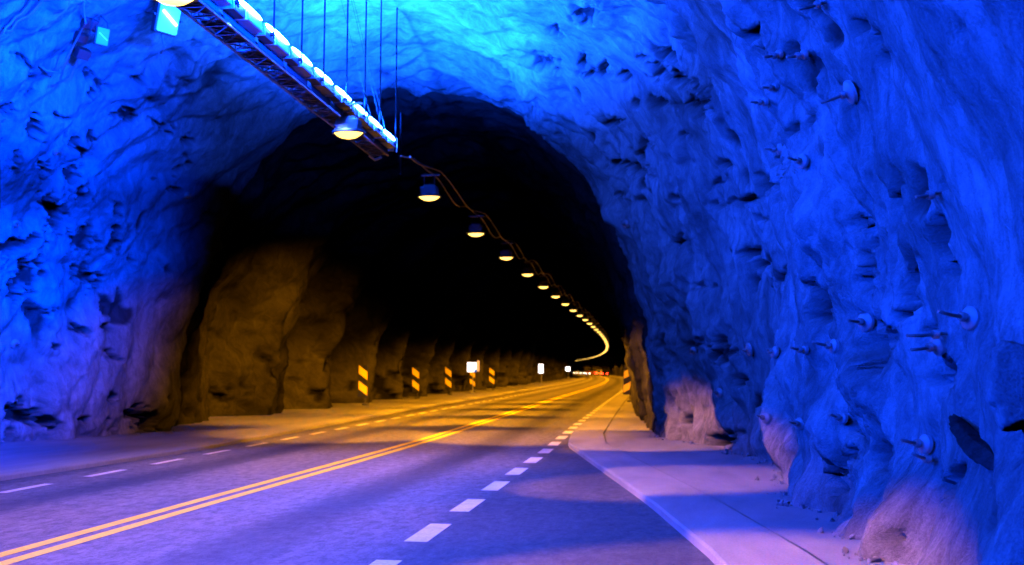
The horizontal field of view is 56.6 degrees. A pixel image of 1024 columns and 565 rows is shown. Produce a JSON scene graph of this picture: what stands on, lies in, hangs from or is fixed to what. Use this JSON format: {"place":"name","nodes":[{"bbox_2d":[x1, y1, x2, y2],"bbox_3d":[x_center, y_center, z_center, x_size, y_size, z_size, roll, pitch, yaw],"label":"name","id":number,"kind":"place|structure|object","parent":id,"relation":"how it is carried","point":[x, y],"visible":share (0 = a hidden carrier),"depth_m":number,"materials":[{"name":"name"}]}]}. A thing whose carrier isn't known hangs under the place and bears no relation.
{"place":"outdoors","nodes":[
{"label":"outdoors","id":0,"kind":"place"},
{"bbox_2d":[0,375,583,470],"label":"pavement","id":1,"kind":"structure","parent":0,"point":[17,455],"depth_m":24.55,"materials":[{"name":"concrete"}]},
{"bbox_2d":[358,365,368,404],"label":"hazard marker","id":2,"kind":"object","parent":1,"relation":"on","point":[363,380],"visible":1,"depth_m":44.40,"materials":[{"name":"metal"}]},
{"bbox_2d":[412,367,419,398],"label":"hazard marker","id":3,"kind":"object","parent":1,"relation":"on","point":[415,379],"visible":1,"depth_m":55.06,"materials":[{"name":"metal"}]},
{"bbox_2d":[445,367,451,394],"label":"hazard marker","id":4,"kind":"object","parent":1,"relation":"on","point":[448,375],"visible":1,"depth_m":63.73,"materials":[{"name":"metal"}]},
{"bbox_2d":[470,372,474,391],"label":"hazard marker","id":5,"kind":"object","parent":1,"relation":"on","point":[473,380],"visible":0.62,"depth_m":72.08,"materials":[{"name":"metal"}]},
{"bbox_2d":[467,361,478,392],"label":"lit sign","id":6,"kind":"object","parent":1,"relation":"on","point":[472,367],"visible":0.96,"depth_m":68.67,"materials":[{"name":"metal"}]},
{"bbox_2d":[489,368,494,389],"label":"hazard marker","id":7,"kind":"object","parent":1,"relation":"on","point":[491,376],"visible":1,"depth_m":80.67,"materials":[{"name":"metal"}]},
{"bbox_2d":[538,364,543,383],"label":"lit sign","id":8,"kind":"object","parent":1,"relation":"on","point":[541,368],"visible":1,"depth_m":116.16,"materials":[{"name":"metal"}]},
{"bbox_2d":[0,374,714,564],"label":"road","id":9,"kind":"structure","parent":0,"point":[510,479],"depth_m":12.29,"materials":[{"name":"grey asphalt"}]},
{"bbox_2d":[0,375,585,480],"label":"kerb","id":10,"kind":"structure","parent":9,"relation":"on","point":[51,468],"depth_m":20.29,"materials":[{"name":"concrete"}]},
{"bbox_2d":[596,370,601,375],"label":"car","id":11,"kind":"object","parent":9,"relation":"on","point":[598,372],"visible":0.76,"depth_m":317.76,"materials":[{"name":"red paint"}]},
{"bbox_2d":[602,371,609,375],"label":"car","id":12,"kind":"object","parent":9,"relation":"on","point":[605,373],"visible":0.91,"depth_m":279.83,"materials":[{"name":"paint"}]},
{"bbox_2d":[568,374,824,564],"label":"kerb","id":13,"kind":"structure","parent":9,"relation":"on","point":[715,531],"depth_m":11.16,"materials":[{"name":"concrete"}]},
{"bbox_2d":[174,87,655,431],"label":"tunnel rock","id":14,"kind":"object","parent":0,"point":[337,260],"visible":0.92,"depth_m":38.48,"materials":[{"name":"stone"}]},
{"bbox_2d":[0,0,1023,564],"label":"cavern rock","id":15,"kind":"object","parent":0,"point":[652,124],"visible":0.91,"depth_m":18.59,"materials":[{"name":"stone"}]},
{"bbox_2d":[10,339,19,347],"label":"rock bolt","id":16,"kind":"object","parent":15,"relation":"attached to","point":[14,343],"visible":1,"depth_m":21.59,"materials":[{"name":"metal"}]},
{"bbox_2d":[13,220,19,226],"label":"rock bolt","id":17,"kind":"object","parent":15,"relation":"attached to","point":[16,223],"visible":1,"depth_m":20.95,"materials":[{"name":"metal"}]},
{"bbox_2d":[1,0,32,35],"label":"vault cable","id":18,"kind":"object","parent":15,"relation":"attached to","point":[22,12],"visible":1,"depth_m":18.65,"materials":[{"name":"rubber"}]},
{"bbox_2d":[6,0,46,32],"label":"vault cable","id":19,"kind":"object","parent":15,"relation":"attached to","point":[35,8],"visible":1,"depth_m":18.72,"materials":[{"name":"rubber"}]},
{"bbox_2d":[53,147,63,155],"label":"rock bolt","id":20,"kind":"object","parent":15,"relation":"attached to","point":[56,151],"visible":1,"depth_m":21.14,"materials":[{"name":"metal"}]},
{"bbox_2d":[39,0,98,83],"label":"cable junction","id":21,"kind":"object","parent":15,"relation":"attached to","point":[81,53],"visible":0.98,"depth_m":19.94,"materials":[{"name":"rubber"}]},
{"bbox_2d":[89,14,110,46],"bbox_3d":[-8.543,-5.271,19.743,0.309,0.756,0.436,-5,-7,42],"label":"floodlight","id":22,"kind":"object","parent":15,"relation":"attached to","point":[101,37],"visible":1,"depth_m":19.64,"materials":[{"name":"metal"}]},
{"bbox_2d":[145,2,182,53],"bbox_3d":[-7.412,-5.499,20.290,0.548,1.170,0.805,-4,-7,39],"label":"floodlight","id":23,"kind":"object","parent":15,"relation":"attached to","point":[165,19],"visible":0.84,"depth_m":20.13,"materials":[{"name":"metal"}]},
{"bbox_2d":[184,192,190,198],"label":"rock bolt","id":24,"kind":"object","parent":15,"relation":"attached to","point":[187,195],"visible":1,"depth_m":24.49,"materials":[{"name":"metal"}]},
{"bbox_2d":[175,0,401,174],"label":"lighting truss","id":25,"kind":"object","parent":15,"relation":"hanging from","point":[239,21],"visible":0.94,"depth_m":16.07,"materials":[{"name":"metal"}]},
{"bbox_2d":[153,0,198,5],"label":"tunnel lamp","id":26,"kind":"object","parent":25,"relation":"attached to","point":[175,2],"visible":1,"depth_m":11.68,"materials":[{"name":"metal"}]},
{"bbox_2d":[332,102,364,138],"bbox_3d":[-3.179,-3.145,18.491,0.650,0.706,0.442,-1,-5,8],"label":"tunnel lamp","id":27,"kind":"object","parent":25,"relation":"attached to","point":[348,127],"visible":0.96,"depth_m":18.35,"materials":[{"name":"metal"}]},
{"bbox_2d":[409,156,608,340],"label":"power cable","id":28,"kind":"object","parent":25,"relation":"hanging from","point":[418,163],"visible":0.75,"depth_m":32.29,"materials":[{"name":"rubber"}]},
{"bbox_2d":[622,220,628,227],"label":"rock bolt","id":29,"kind":"object","parent":15,"relation":"attached to","point":[625,223],"visible":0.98,"depth_m":23.30,"materials":[{"name":"metal"}]},
{"bbox_2d":[689,347,696,353],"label":"rock bolt","id":30,"kind":"object","parent":15,"relation":"on","point":[692,350],"visible":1,"depth_m":21.23,"materials":[{"name":"metal"}]},
{"bbox_2d":[713,388,722,397],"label":"rock bolt","id":31,"kind":"object","parent":15,"relation":"on","point":[718,392],"visible":1,"depth_m":19.36,"materials":[{"name":"metal"}]},
{"bbox_2d":[742,343,752,355],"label":"rock bolt","id":32,"kind":"object","parent":15,"relation":"attached to","point":[748,349],"visible":1,"depth_m":17.40,"materials":[{"name":"metal"}]},
{"bbox_2d":[750,97,768,105],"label":"rock bolt","id":33,"kind":"object","parent":15,"relation":"attached to","point":[763,101],"visible":0.99,"depth_m":11.24,"materials":[{"name":"metal"}]},
{"bbox_2d":[757,413,770,423],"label":"rock bolt","id":34,"kind":"object","parent":15,"relation":"on","point":[765,418],"visible":1,"depth_m":14.60,"materials":[{"name":"metal"}]},
{"bbox_2d":[761,83,778,90],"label":"rock bolt","id":35,"kind":"object","parent":15,"relation":"attached to","point":[773,87],"visible":1,"depth_m":11.06,"materials":[{"name":"metal"}]},
{"bbox_2d":[766,346,778,357],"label":"rock bolt","id":36,"kind":"object","parent":15,"relation":"attached to","point":[774,351],"visible":1,"depth_m":13.61,"materials":[{"name":"metal"}]},
{"bbox_2d":[763,49,783,58],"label":"rock bolt","id":37,"kind":"object","parent":15,"relation":"attached to","point":[778,54],"visible":1,"depth_m":10.20,"materials":[{"name":"metal"}]},
{"bbox_2d":[765,143,781,154],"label":"rock bolt","id":38,"kind":"object","parent":15,"relation":"attached to","point":[778,148],"visible":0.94,"depth_m":11.96,"materials":[{"name":"metal"}]},
{"bbox_2d":[789,417,803,429],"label":"rock bolt","id":39,"kind":"object","parent":15,"relation":"attached to","point":[797,423],"visible":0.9,"depth_m":12.00,"materials":[{"name":"metal"}]},
{"bbox_2d":[786,49,807,59],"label":"rock bolt","id":40,"kind":"object","parent":15,"relation":"attached to","point":[802,54],"visible":1,"depth_m":9.87,"materials":[{"name":"metal"}]},
{"bbox_2d":[787,154,808,168],"bbox_3d":[3.132,-1.338,10.406,0.306,0.170,0.168,6,-8,-27],"label":"rock bolt","id":41,"kind":"object","parent":15,"relation":"attached to","point":[801,161],"visible":1,"depth_m":10.38,"materials":[{"name":"metal"}]},
{"bbox_2d":[790,346,808,353],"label":"rock bolt","id":42,"kind":"object","parent":15,"relation":"attached to","point":[802,349],"visible":1,"depth_m":11.03,"materials":[{"name":"metal"}]},
{"bbox_2d":[797,0,826,10],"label":"rock bolt","id":43,"kind":"object","parent":15,"relation":"attached to","point":[817,4],"visible":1,"depth_m":8.70,"materials":[{"name":"metal"}]},
{"bbox_2d":[812,339,838,352],"bbox_3d":[3.342,0.664,10.078,0.340,0.155,0.154,8,-7,-10],"label":"rock bolt","id":44,"kind":"object","parent":15,"relation":"on","point":[832,345],"visible":0.98,"depth_m":10.05,"materials":[{"name":"metal"}]},
{"bbox_2d":[829,412,847,423],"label":"rock bolt","id":45,"kind":"object","parent":15,"relation":"attached to","point":[841,418],"visible":1,"depth_m":10.40,"materials":[{"name":"metal"}]},
{"bbox_2d":[820,80,857,103],"bbox_3d":[3.229,-1.870,9.296,0.354,0.237,0.238,2,-6,-18],"label":"rock bolt","id":46,"kind":"object","parent":15,"relation":"attached to","point":[849,93],"visible":1,"depth_m":9.29,"materials":[{"name":"metal"}]},
{"bbox_2d":[847,313,874,331],"bbox_3d":[3.562,0.401,9.727,0.340,0.203,0.201,3,-6,-26],"label":"rock bolt","id":47,"kind":"object","parent":15,"relation":"on","point":[864,322],"visible":1,"depth_m":9.71,"materials":[{"name":"metal"}]},
{"bbox_2d":[900,434,932,453],"bbox_3d":[3.513,1.393,8.226,0.323,0.172,0.170,8,-7,-11],"label":"rock bolt","id":48,"kind":"object","parent":15,"relation":"attached to","point":[923,443],"visible":1,"depth_m":8.20,"materials":[{"name":"metal"}]},
{"bbox_2d":[911,452,937,463],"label":"rock bolt","id":49,"kind":"object","parent":15,"relation":"attached to","point":[927,458],"visible":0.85,"depth_m":8.07,"materials":[{"name":"metal"}]},
{"bbox_2d":[906,329,947,338],"bbox_3d":[3.409,0.426,7.735,0.407,0.076,0.066,-5,-5,-4],"label":"rock bolt","id":50,"kind":"object","parent":15,"relation":"attached to","point":[935,334],"visible":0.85,"depth_m":7.72,"materials":[{"name":"metal"}]},
{"bbox_2d":[910,336,945,355],"bbox_3d":[3.445,0.535,7.844,0.340,0.171,0.169,-10,-3,-11],"label":"rock bolt","id":51,"kind":"object","parent":15,"relation":"attached to","point":[937,347],"visible":0.9,"depth_m":7.82,"materials":[{"name":"metal"}]},
{"bbox_2d":[915,190,944,199],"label":"rock bolt","id":52,"kind":"object","parent":15,"relation":"attached to","point":[930,194],"visible":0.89,"depth_m":7.58,"materials":[{"name":"metal"}]},
{"bbox_2d":[937,306,979,329],"bbox_3d":[3.395,0.256,7.213,0.390,0.184,0.182,8,-7,-17],"label":"rock bolt","id":53,"kind":"object","parent":15,"relation":"on","point":[968,317],"visible":0.98,"depth_m":7.20,"materials":[{"name":"metal"}]},
{"bbox_2d":[948,414,993,470],"bbox_3d":[3.417,1.182,7.040,0.185,0.098,0.746,-21,25,6],"label":"rock slab","id":54,"kind":"object","parent":15,"relation":"attached to","point":[974,446],"visible":0.91,"depth_m":7.01,"materials":[{"name":"stone"}]},
{"bbox_2d":[979,340,1023,431],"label":"boulder","id":55,"kind":"object","parent":15,"relation":"attached to","point":[1001,378],"visible":1,"depth_m":6.18,"materials":[{"name":"stone"}]},
{"bbox_2d":[573,373,904,564],"bbox_3d":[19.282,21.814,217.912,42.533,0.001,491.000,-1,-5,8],"label":"pavement","id":56,"kind":"structure","parent":0,"point":[717,474],"depth_m":13.93,"materials":[{"name":"concrete"}]},
{"bbox_2d":[0,429,898,564],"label":"rubble","id":57,"kind":"object","parent":56,"relation":"on","point":[786,503],"visible":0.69,"depth_m":11.39,"materials":[{"name":"stone"}]},
{"bbox_2d":[623,366,630,401],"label":"hazard marker","id":58,"kind":"object","parent":56,"relation":"on","point":[626,383],"visible":0.46,"depth_m":49.36,"materials":[{"name":"metal"}]},
{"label":"tunnel lamp","id":59,"kind":"object","parent":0,"visible":0},
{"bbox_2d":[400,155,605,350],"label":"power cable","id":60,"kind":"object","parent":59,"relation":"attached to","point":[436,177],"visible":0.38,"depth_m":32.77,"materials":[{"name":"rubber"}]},
{"bbox_2d":[417,174,440,200],"bbox_3d":[-2.196,-2.519,25.251,0.650,0.706,0.442,-1,-5,8],"label":"tunnel lamp","id":61,"kind":"object","parent":60,"relation":"hanging from","point":[429,192],"visible":1,"depth_m":25.11,"materials":[{"name":"metal"}]},
{"bbox_2d":[466,216,484,236],"bbox_3d":[-1.214,-1.892,32.011,0.650,0.706,0.442,-1,-5,8],"label":"tunnel lamp","id":62,"kind":"object","parent":60,"relation":"hanging from","point":[475,230],"visible":1,"depth_m":31.86,"materials":[{"name":"metal"}]},
{"bbox_2d":[498,243,513,259],"bbox_3d":[-0.232,-1.266,38.772,0.650,0.706,0.442,-1,-5,8],"label":"tunnel lamp","id":63,"kind":"object","parent":60,"relation":"hanging from","point":[505,254],"visible":1,"depth_m":38.63,"materials":[{"name":"metal"}]},
{"bbox_2d":[521,262,533,275],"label":"tunnel lamp","id":64,"kind":"object","parent":60,"relation":"hanging from","point":[527,271],"visible":1,"depth_m":45.39,"materials":[{"name":"metal"}]},
{"bbox_2d":[538,276,548,288],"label":"tunnel lamp","id":65,"kind":"object","parent":60,"relation":"hanging from","point":[543,284],"visible":1,"depth_m":52.15,"materials":[{"name":"metal"}]},
{"bbox_2d":[550,287,560,297],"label":"tunnel lamp","id":66,"kind":"object","parent":60,"relation":"hanging from","point":[555,294],"visible":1,"depth_m":58.91,"materials":[{"name":"metal"}]},
{"bbox_2d":[561,295,569,304],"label":"tunnel lamp","id":67,"kind":"object","parent":60,"relation":"hanging from","point":[565,301],"visible":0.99,"depth_m":65.66,"materials":[{"name":"metal"}]},
{"bbox_2d":[569,302,576,311],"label":"tunnel lamp","id":68,"kind":"object","parent":60,"relation":"hanging from","point":[573,308],"visible":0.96,"depth_m":72.43,"materials":[{"name":"metal"}]},
{"bbox_2d":[576,308,582,316],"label":"tunnel lamp","id":69,"kind":"object","parent":60,"relation":"hanging from","point":[579,313],"visible":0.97,"depth_m":79.21,"materials":[{"name":"metal"}]}
]}

